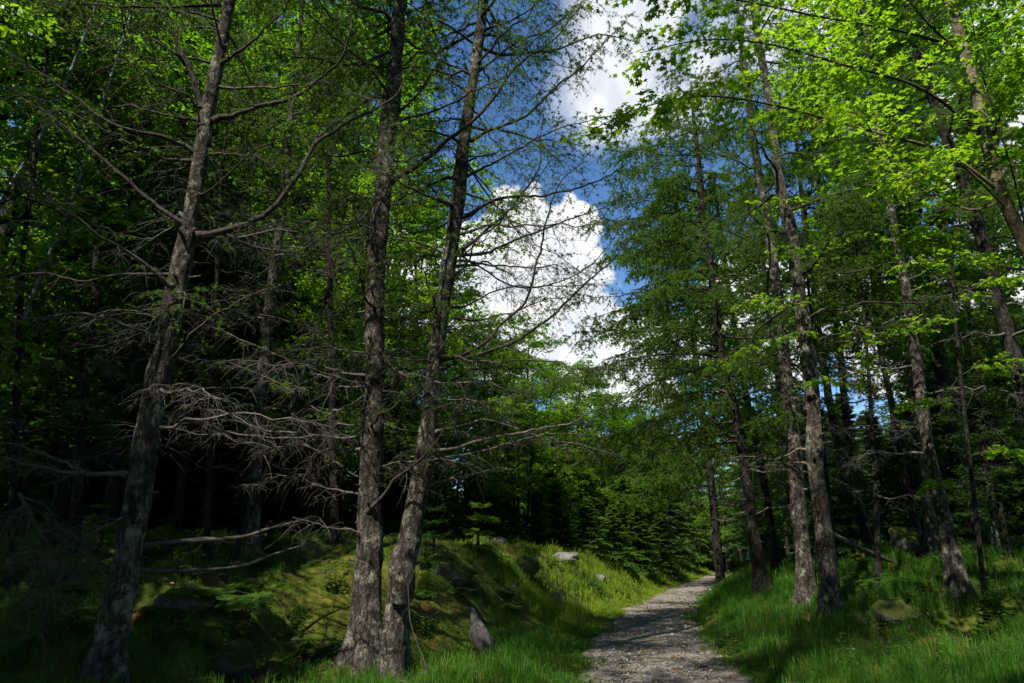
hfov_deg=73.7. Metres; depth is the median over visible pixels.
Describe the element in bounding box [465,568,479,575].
fern
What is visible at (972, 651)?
leafy weed
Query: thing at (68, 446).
beech tree
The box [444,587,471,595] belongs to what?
fern
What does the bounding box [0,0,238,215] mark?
birch tree
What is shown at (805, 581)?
larch tree
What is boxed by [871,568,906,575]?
fern
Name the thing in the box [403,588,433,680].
dead shoot
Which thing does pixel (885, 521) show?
spruce tree
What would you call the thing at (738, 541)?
fir tree
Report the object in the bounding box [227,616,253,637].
leafy weed
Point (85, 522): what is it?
spruce tree
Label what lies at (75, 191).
birch tree
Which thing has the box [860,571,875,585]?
leafy weed
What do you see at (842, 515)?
spruce tree
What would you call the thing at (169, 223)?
maple tree
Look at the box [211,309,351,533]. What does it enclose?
spruce tree
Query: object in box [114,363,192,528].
spruce tree
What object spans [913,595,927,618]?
leafy weed
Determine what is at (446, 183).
maple tree
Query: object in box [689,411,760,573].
maple tree
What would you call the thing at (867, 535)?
larch tree
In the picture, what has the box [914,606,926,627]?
leafy weed
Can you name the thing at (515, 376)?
maple tree
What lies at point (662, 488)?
larch tree
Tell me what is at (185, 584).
leafy weed
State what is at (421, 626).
leafy weed
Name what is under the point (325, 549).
boulder
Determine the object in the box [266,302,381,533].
spruce tree
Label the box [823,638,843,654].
leafy weed
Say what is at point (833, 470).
spruce tree
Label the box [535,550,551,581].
leafy weed
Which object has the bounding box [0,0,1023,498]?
sky
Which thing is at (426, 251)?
maple tree
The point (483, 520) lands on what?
fir sapling
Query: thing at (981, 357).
tree
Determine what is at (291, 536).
leafy weed
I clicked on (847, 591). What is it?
leafy weed
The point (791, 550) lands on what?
fir tree
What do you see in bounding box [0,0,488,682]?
larch tree
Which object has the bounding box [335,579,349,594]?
leafy weed
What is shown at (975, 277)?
larch tree
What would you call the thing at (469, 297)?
maple tree
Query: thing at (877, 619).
leafy weed
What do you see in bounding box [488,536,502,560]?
leafy weed
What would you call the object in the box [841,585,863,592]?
fern
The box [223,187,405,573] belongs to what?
larch tree
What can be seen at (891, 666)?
leafy weed
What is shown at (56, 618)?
fir sapling
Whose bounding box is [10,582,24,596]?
leafy weed
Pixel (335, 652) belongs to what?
leafy weed
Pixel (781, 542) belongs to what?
fir tree
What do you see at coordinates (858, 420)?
spruce tree
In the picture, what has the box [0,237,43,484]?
spruce tree
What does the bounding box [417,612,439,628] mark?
leafy weed
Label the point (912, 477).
spruce tree
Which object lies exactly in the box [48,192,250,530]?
spruce tree
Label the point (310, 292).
spruce tree
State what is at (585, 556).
leafy weed
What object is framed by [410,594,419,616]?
leafy weed
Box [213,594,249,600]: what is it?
fern
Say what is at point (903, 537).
boulder
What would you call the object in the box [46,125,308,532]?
beech tree
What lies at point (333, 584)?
leafy weed
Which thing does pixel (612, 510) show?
fir tree
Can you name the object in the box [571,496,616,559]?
fir tree
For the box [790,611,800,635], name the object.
leafy weed
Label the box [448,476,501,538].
fir tree
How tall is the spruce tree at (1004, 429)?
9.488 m
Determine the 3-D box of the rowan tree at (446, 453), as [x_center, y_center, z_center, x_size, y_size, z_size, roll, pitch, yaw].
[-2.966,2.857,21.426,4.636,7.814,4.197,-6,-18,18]
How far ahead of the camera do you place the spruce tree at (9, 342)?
19.92 m
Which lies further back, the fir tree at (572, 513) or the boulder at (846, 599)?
the fir tree at (572, 513)
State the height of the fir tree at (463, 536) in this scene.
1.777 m
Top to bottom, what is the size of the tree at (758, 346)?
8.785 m
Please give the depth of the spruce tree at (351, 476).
29.49 m
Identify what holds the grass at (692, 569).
on the ground at (448, 604)
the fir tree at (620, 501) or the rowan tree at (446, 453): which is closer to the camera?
the rowan tree at (446, 453)
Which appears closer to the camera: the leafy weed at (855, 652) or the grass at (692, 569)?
the leafy weed at (855, 652)
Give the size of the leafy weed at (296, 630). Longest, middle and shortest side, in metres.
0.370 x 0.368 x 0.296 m
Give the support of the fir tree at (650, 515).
on the ground at (448, 604)
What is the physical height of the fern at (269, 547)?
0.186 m
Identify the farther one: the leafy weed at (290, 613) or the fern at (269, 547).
the fern at (269, 547)
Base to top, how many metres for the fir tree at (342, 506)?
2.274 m
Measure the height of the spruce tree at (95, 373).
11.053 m
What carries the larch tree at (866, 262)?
on the ground at (448, 604)
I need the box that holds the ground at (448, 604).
[0,490,1023,682]
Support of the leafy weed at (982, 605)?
on the ground at (448, 604)
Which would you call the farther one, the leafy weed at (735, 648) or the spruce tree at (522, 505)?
the spruce tree at (522, 505)
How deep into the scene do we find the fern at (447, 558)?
12.81 m
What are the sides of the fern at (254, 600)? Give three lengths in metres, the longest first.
0.988 x 0.897 x 0.231 m
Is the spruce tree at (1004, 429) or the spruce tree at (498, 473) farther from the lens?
the spruce tree at (498, 473)
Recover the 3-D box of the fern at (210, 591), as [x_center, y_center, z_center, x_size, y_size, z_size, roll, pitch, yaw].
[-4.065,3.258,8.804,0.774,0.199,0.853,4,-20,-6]
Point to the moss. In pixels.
(347, 532)
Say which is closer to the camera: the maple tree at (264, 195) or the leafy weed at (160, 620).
the leafy weed at (160, 620)
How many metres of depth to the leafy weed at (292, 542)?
12.09 m
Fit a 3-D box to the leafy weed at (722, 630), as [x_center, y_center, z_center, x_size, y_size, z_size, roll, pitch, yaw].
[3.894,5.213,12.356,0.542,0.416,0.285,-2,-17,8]
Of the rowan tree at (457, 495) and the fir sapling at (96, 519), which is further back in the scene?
the rowan tree at (457, 495)
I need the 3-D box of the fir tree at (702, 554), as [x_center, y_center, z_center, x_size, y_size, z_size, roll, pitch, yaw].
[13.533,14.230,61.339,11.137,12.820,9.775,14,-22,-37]
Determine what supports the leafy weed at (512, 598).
on the ground at (448, 604)
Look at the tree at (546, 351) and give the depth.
36.86 m
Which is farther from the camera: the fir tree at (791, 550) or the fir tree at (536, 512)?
the fir tree at (791, 550)
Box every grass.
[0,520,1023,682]
[89,522,700,634]
[661,557,784,579]
[681,534,1023,639]
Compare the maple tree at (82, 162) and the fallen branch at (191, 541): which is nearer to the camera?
the fallen branch at (191, 541)
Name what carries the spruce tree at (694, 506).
on the ground at (448, 604)
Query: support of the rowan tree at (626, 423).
on the ground at (448, 604)
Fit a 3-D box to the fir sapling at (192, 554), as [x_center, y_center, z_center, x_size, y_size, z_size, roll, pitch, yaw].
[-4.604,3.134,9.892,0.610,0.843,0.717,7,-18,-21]
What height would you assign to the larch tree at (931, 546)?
14.807 m
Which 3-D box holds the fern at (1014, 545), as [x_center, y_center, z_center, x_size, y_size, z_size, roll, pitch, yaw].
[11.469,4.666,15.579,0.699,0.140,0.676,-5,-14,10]
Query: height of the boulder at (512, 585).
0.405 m
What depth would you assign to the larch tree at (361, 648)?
9.58 m
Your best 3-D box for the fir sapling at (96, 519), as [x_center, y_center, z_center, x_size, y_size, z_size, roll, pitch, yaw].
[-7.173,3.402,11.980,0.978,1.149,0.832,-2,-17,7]
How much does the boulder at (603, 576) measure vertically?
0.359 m
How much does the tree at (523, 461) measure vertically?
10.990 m
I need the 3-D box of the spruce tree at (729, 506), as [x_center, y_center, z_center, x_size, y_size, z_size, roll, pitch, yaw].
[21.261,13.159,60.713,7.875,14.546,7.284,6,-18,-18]
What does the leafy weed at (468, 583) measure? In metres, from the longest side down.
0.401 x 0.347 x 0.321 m
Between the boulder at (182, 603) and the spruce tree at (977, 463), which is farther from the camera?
the spruce tree at (977, 463)
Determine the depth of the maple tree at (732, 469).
47.72 m
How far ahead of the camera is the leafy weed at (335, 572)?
10.52 m
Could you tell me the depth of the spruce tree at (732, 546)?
48.10 m
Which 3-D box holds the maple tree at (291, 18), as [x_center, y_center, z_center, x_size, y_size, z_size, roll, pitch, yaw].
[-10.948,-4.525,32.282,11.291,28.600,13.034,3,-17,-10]
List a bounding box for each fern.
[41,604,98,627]
[133,608,161,614]
[138,605,187,617]
[159,586,230,599]
[209,605,239,611]
[213,592,276,614]
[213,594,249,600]
[221,553,278,564]
[223,579,265,592]
[228,586,251,592]
[261,536,287,546]
[262,544,283,551]
[414,586,437,597]
[417,558,439,564]
[434,556,461,561]
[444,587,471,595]
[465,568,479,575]
[499,587,523,596]
[499,602,524,608]
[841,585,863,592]
[849,557,873,567]
[852,576,888,585]
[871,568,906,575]
[874,577,936,586]
[925,553,965,562]
[962,553,996,559]
[986,607,1016,613]
[1001,542,1023,547]
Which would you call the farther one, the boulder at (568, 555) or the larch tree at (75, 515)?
the boulder at (568, 555)
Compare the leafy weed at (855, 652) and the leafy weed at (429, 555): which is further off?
the leafy weed at (429, 555)
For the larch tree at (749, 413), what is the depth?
26.05 m
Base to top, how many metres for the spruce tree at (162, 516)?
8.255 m
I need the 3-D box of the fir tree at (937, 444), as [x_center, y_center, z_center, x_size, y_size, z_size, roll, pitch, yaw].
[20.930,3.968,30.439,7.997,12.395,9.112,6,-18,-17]
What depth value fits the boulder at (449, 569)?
12.40 m
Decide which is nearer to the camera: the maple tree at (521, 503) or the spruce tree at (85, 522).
the spruce tree at (85, 522)
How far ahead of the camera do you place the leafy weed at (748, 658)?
9.57 m
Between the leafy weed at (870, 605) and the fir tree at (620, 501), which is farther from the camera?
the fir tree at (620, 501)
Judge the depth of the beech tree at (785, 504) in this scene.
30.87 m
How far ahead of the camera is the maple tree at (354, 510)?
18.48 m
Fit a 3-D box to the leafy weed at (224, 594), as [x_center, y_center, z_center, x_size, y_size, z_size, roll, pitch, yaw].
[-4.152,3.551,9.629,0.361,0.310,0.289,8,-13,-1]
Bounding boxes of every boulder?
[153,585,215,613]
[212,639,255,677]
[296,536,334,555]
[430,559,474,587]
[469,606,496,655]
[492,538,507,545]
[509,583,520,601]
[511,554,539,575]
[549,592,562,602]
[552,552,579,562]
[596,574,605,581]
[666,572,680,580]
[843,595,856,606]
[872,598,920,625]
[888,526,921,554]
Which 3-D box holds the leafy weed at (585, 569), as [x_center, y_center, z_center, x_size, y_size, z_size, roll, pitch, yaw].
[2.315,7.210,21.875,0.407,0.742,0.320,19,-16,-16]
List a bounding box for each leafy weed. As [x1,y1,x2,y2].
[0,601,62,641]
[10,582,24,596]
[150,601,197,639]
[171,548,189,574]
[175,574,190,586]
[181,607,201,632]
[205,630,229,651]
[207,581,229,602]
[218,616,247,638]
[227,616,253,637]
[275,533,293,547]
[283,550,302,569]
[285,607,294,620]
[285,609,307,634]
[289,540,305,555]
[291,596,306,611]
[291,628,312,657]
[296,603,306,618]
[321,560,346,591]
[326,627,342,655]
[327,573,340,592]
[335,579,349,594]
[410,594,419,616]
[410,614,429,634]
[417,559,439,590]
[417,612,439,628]
[418,539,430,568]
[420,554,437,584]
[460,550,473,562]
[466,577,482,593]
[481,586,491,603]
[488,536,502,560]
[503,592,520,607]
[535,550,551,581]
[545,549,561,566]
[554,558,571,589]
[561,556,572,568]
[575,549,590,561]
[578,555,590,577]
[580,570,595,585]
[586,577,594,589]
[593,572,603,592]
[597,574,607,595]
[712,617,740,641]
[722,627,750,653]
[744,646,752,667]
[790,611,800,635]
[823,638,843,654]
[836,632,858,669]
[841,583,854,596]
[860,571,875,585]
[863,586,885,606]
[868,601,888,639]
[870,619,892,664]
[878,659,901,677]
[889,638,917,657]
[900,583,919,601]
[909,588,928,604]
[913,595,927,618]
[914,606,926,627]
[927,638,982,668]
[971,608,1010,634]
[975,594,991,617]
[977,590,999,608]
[978,576,1002,607]
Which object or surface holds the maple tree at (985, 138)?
on the ground at (448, 604)
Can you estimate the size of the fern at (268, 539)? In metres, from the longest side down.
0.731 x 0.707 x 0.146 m
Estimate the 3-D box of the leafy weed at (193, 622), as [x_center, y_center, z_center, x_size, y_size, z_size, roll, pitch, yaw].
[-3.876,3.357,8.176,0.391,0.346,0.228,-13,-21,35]
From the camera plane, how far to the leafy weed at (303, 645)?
9.12 m
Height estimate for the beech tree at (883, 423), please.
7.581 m
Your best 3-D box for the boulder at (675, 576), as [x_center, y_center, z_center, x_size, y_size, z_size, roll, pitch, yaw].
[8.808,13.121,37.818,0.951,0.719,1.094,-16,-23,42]
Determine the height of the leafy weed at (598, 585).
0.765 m
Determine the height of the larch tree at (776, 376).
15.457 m
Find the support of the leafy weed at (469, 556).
on the ground at (448, 604)
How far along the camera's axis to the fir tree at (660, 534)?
38.16 m
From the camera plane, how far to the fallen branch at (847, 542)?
14.46 m
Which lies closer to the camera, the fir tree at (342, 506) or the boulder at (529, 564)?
the boulder at (529, 564)
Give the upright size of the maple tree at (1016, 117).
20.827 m
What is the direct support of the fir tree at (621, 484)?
on the ground at (448, 604)
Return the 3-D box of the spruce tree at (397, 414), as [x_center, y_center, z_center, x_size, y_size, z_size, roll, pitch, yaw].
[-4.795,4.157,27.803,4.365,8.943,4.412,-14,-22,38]
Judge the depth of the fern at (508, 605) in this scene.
13.32 m
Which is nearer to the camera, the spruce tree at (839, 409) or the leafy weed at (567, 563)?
the leafy weed at (567, 563)
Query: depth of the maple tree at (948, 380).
18.13 m
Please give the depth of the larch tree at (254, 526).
13.92 m
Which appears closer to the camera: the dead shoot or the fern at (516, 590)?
the dead shoot
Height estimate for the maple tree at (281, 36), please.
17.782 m
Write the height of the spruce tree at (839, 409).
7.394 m
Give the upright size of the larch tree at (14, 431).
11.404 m
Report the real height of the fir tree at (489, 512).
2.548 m
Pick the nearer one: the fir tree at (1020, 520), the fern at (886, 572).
the fern at (886, 572)
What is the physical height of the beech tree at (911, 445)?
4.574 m
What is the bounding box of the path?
[577,570,752,682]
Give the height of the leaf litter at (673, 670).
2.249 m
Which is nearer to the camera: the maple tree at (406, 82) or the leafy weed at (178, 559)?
the leafy weed at (178, 559)
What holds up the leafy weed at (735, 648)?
on the ground at (448, 604)
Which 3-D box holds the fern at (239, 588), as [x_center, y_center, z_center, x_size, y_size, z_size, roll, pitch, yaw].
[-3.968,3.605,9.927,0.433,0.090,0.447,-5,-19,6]
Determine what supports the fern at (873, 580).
on the ground at (448, 604)
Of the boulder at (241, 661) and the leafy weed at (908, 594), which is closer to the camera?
the boulder at (241, 661)
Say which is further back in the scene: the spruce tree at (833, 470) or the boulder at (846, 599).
the spruce tree at (833, 470)
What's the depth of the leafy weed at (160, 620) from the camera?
8.00 m
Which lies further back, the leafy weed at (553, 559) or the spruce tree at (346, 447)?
the spruce tree at (346, 447)
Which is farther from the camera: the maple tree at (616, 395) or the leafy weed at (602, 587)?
the maple tree at (616, 395)
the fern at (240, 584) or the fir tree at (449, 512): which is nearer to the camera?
the fern at (240, 584)
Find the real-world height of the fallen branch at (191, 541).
0.609 m
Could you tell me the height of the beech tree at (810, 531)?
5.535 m
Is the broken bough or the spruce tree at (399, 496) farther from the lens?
the spruce tree at (399, 496)
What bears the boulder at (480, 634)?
on the ground at (448, 604)
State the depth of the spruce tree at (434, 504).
48.71 m
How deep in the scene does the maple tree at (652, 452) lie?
49.32 m
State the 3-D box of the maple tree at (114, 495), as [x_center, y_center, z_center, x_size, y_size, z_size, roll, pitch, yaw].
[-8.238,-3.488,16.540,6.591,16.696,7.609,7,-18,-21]
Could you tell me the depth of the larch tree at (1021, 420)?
19.46 m
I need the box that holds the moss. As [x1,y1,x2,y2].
[0,522,591,682]
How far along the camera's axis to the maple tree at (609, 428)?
41.84 m
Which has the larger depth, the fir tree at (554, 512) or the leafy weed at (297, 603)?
the fir tree at (554, 512)
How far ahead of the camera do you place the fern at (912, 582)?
11.58 m
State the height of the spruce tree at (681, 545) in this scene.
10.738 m
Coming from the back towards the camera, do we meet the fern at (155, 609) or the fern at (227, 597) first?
the fern at (227, 597)
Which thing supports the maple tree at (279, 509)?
on the ground at (448, 604)
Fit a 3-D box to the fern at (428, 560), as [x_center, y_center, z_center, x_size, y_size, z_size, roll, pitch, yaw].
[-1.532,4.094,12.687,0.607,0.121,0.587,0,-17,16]
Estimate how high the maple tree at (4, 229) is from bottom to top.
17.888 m
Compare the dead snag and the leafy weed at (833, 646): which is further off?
the dead snag
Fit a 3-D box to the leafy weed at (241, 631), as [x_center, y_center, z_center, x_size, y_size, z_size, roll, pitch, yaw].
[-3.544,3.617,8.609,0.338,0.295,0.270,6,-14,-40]
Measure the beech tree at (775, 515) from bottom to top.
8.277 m
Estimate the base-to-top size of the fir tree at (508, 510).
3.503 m
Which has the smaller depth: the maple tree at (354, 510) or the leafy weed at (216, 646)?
the leafy weed at (216, 646)
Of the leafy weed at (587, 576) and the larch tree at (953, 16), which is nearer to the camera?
the larch tree at (953, 16)
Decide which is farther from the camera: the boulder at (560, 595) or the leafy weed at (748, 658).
the boulder at (560, 595)
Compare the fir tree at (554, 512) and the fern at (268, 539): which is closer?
the fern at (268, 539)
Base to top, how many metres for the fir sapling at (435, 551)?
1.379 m
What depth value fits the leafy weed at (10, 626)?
6.83 m
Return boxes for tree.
[0,0,134,390]
[0,0,166,592]
[0,0,171,348]
[0,0,192,341]
[0,0,227,522]
[0,0,234,381]
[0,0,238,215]
[0,0,275,555]
[0,0,306,524]
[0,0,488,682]
[0,8,262,313]
[0,48,149,244]
[0,106,244,548]
[0,192,163,518]
[0,223,114,529]
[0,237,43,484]
[0,284,10,485]
[0,298,58,520]
[7,243,212,528]
[19,335,125,523]
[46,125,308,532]
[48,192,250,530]
[110,1,318,525]
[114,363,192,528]
[118,90,366,536]
[122,62,321,564]
[133,0,595,682]
[141,0,424,532]
[149,285,295,532]
[156,234,348,535]
[183,193,385,535]
[199,0,383,555]
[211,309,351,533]
[215,192,367,533]
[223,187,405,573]
[228,0,458,532]
[234,0,371,282]
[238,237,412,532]
[243,0,661,682]
[250,41,434,546]
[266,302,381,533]
[275,159,466,537]
[293,283,398,531]
[313,35,534,526]
[316,471,352,532]
[338,177,514,512]
[342,348,433,535]
[345,416,424,537]
[347,305,501,535]
[354,262,523,533]
[393,378,433,534]
[400,338,498,534]
[424,464,462,533]
[426,466,470,540]
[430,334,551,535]
[432,331,538,538]
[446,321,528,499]
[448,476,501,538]
[448,503,472,539]
[456,328,588,539]
[466,413,525,536]
[472,488,513,542]
[484,321,584,545]
[486,356,542,526]
[491,471,527,542]
[501,356,588,516]
[501,405,570,535]
[502,506,531,544]
[504,423,600,545]
[512,371,621,541]
[520,490,567,548]
[528,478,578,547]
[529,460,577,544]
[544,60,914,597]
[544,353,623,542]
[553,511,581,552]
[554,392,637,542]
[555,0,1023,272]
[559,371,648,541]
[569,475,619,556]
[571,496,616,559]
[573,435,665,549]
[588,392,631,501]
[591,174,836,586]
[591,412,667,552]
[594,505,644,572]
[597,458,659,563]
[613,171,845,570]
[615,506,670,576]
[620,400,685,521]
[624,416,693,557]
[624,469,682,568]
[643,512,691,579]
[648,461,711,573]
[654,426,725,565]
[655,0,982,625]
[658,428,724,565]
[664,0,889,608]
[671,452,709,538]
[682,178,861,539]
[685,438,746,570]
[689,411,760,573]
[701,181,891,550]
[711,421,747,545]
[717,105,906,552]
[719,404,779,539]
[721,97,944,550]
[721,416,815,574]
[722,495,745,564]
[724,437,794,563]
[735,0,1023,546]
[742,494,815,559]
[751,400,805,560]
[756,428,810,538]
[757,401,880,552]
[766,428,872,547]
[767,0,1023,601]
[780,201,942,587]
[784,399,870,561]
[794,133,962,543]
[804,0,1023,371]
[809,0,1023,418]
[813,36,1017,558]
[813,393,894,551]
[827,406,883,549]
[833,433,884,546]
[854,410,877,481]
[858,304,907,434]
[858,412,920,546]
[859,422,889,483]
[871,436,957,530]
[872,320,988,538]
[876,221,1023,600]
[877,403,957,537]
[878,442,900,542]
[880,425,923,543]
[882,197,1023,553]
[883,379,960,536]
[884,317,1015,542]
[905,402,1021,542]
[927,91,1023,446]
[930,337,1023,556]
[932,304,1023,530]
[934,325,1023,532]
[939,0,1022,36]
[944,349,1023,541]
[998,299,1023,531]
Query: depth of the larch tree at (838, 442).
22.02 m
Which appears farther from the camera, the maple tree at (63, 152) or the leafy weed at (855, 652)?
the maple tree at (63, 152)
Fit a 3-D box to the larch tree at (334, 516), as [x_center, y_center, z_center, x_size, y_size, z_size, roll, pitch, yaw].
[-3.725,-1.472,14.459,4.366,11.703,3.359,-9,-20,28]
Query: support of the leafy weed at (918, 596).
on the ground at (448, 604)
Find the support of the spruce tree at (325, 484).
on the ground at (448, 604)
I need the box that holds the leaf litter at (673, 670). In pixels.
[0,522,1018,682]
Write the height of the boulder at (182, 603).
0.372 m
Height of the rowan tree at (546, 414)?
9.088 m
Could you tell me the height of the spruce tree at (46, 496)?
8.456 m
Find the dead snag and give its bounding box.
[957,408,1023,468]
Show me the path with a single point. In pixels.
(706, 581)
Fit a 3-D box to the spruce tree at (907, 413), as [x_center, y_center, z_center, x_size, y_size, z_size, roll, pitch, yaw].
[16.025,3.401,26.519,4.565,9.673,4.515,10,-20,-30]
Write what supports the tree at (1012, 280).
on the ground at (448, 604)
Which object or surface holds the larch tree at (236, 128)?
on the ground at (448, 604)
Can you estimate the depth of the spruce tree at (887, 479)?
30.59 m
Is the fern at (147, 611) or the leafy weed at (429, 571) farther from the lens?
the leafy weed at (429, 571)
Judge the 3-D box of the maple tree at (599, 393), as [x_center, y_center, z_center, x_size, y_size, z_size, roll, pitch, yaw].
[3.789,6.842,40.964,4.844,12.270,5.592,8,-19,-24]
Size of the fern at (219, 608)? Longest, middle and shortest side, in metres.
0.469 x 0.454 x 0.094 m
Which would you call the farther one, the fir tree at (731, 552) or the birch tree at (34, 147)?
the fir tree at (731, 552)
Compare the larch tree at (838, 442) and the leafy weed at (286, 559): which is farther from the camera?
the larch tree at (838, 442)
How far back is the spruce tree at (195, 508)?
18.15 m
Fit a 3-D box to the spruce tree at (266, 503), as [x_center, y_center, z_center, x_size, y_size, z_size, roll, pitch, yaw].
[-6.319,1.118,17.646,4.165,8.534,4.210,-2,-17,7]
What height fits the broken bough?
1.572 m
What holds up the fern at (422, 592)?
on the ground at (448, 604)
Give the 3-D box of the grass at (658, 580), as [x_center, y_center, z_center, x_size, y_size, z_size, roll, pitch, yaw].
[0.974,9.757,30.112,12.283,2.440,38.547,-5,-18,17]
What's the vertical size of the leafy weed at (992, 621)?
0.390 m
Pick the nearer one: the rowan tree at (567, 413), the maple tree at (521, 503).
the rowan tree at (567, 413)
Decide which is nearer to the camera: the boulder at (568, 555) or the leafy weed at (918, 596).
the leafy weed at (918, 596)
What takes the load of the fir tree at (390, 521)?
on the ground at (448, 604)
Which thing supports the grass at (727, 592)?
on the ground at (448, 604)
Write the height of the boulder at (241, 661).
0.431 m
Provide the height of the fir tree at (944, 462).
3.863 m
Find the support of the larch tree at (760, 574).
on the ground at (448, 604)
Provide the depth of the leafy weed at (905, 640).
8.31 m
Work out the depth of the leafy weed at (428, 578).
11.51 m
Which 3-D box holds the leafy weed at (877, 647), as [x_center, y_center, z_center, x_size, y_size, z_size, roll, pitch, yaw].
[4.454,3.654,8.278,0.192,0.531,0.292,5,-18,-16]
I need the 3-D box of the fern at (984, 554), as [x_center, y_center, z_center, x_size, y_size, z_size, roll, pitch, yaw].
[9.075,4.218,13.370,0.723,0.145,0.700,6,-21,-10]
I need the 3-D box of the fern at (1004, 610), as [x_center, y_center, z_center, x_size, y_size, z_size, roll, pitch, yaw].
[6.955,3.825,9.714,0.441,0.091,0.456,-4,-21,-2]
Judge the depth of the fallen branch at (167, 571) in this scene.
8.39 m
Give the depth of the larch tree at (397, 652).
9.74 m
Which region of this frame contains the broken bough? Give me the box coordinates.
[0,492,129,672]
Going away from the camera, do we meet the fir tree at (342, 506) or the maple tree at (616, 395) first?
the fir tree at (342, 506)
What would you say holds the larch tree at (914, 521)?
on the ground at (448, 604)
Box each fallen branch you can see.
[140,539,324,581]
[142,516,318,561]
[835,533,895,563]
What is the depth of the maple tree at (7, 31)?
9.60 m
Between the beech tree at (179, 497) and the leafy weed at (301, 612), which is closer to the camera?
the leafy weed at (301, 612)
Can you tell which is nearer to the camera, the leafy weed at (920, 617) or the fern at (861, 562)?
the leafy weed at (920, 617)
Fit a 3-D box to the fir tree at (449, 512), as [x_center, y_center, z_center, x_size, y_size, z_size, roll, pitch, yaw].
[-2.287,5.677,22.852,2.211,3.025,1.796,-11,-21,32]
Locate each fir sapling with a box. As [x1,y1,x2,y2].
[10,584,78,651]
[82,503,117,552]
[174,528,212,568]
[419,504,460,562]
[455,501,499,558]
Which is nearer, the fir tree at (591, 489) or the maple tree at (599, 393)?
the fir tree at (591, 489)
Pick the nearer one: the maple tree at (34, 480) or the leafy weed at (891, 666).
the leafy weed at (891, 666)
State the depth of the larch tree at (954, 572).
13.01 m
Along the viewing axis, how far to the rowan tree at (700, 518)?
57.63 m
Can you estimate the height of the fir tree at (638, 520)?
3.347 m
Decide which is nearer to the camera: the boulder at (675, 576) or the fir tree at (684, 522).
the boulder at (675, 576)
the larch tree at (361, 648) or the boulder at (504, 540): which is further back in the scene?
the boulder at (504, 540)
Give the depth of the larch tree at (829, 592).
12.69 m
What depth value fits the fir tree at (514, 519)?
25.04 m
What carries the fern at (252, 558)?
on the ground at (448, 604)
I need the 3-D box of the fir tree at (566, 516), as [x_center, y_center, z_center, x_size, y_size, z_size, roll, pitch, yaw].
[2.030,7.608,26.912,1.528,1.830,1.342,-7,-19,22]
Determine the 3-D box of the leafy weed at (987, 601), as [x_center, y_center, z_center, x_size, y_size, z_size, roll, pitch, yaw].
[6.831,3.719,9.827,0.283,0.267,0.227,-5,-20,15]
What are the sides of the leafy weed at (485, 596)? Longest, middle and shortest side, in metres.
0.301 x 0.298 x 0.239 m
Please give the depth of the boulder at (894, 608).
9.53 m
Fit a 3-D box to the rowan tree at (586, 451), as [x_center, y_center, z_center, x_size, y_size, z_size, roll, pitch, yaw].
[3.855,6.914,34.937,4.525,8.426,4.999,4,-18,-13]
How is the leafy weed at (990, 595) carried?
on the ground at (448, 604)
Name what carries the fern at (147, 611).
on the ground at (448, 604)
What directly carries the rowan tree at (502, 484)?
on the ground at (448, 604)
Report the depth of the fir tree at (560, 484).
29.73 m
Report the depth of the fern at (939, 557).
13.46 m
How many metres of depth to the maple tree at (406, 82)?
25.29 m
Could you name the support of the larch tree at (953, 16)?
on the ground at (448, 604)
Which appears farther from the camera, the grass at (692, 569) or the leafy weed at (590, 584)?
the grass at (692, 569)
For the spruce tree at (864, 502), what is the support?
on the ground at (448, 604)
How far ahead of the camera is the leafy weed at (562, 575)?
18.13 m
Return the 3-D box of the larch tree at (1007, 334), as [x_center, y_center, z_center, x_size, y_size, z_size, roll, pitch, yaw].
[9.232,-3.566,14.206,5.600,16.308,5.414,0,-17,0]
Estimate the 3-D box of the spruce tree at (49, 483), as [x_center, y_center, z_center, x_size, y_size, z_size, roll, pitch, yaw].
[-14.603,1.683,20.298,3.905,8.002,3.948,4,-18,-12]

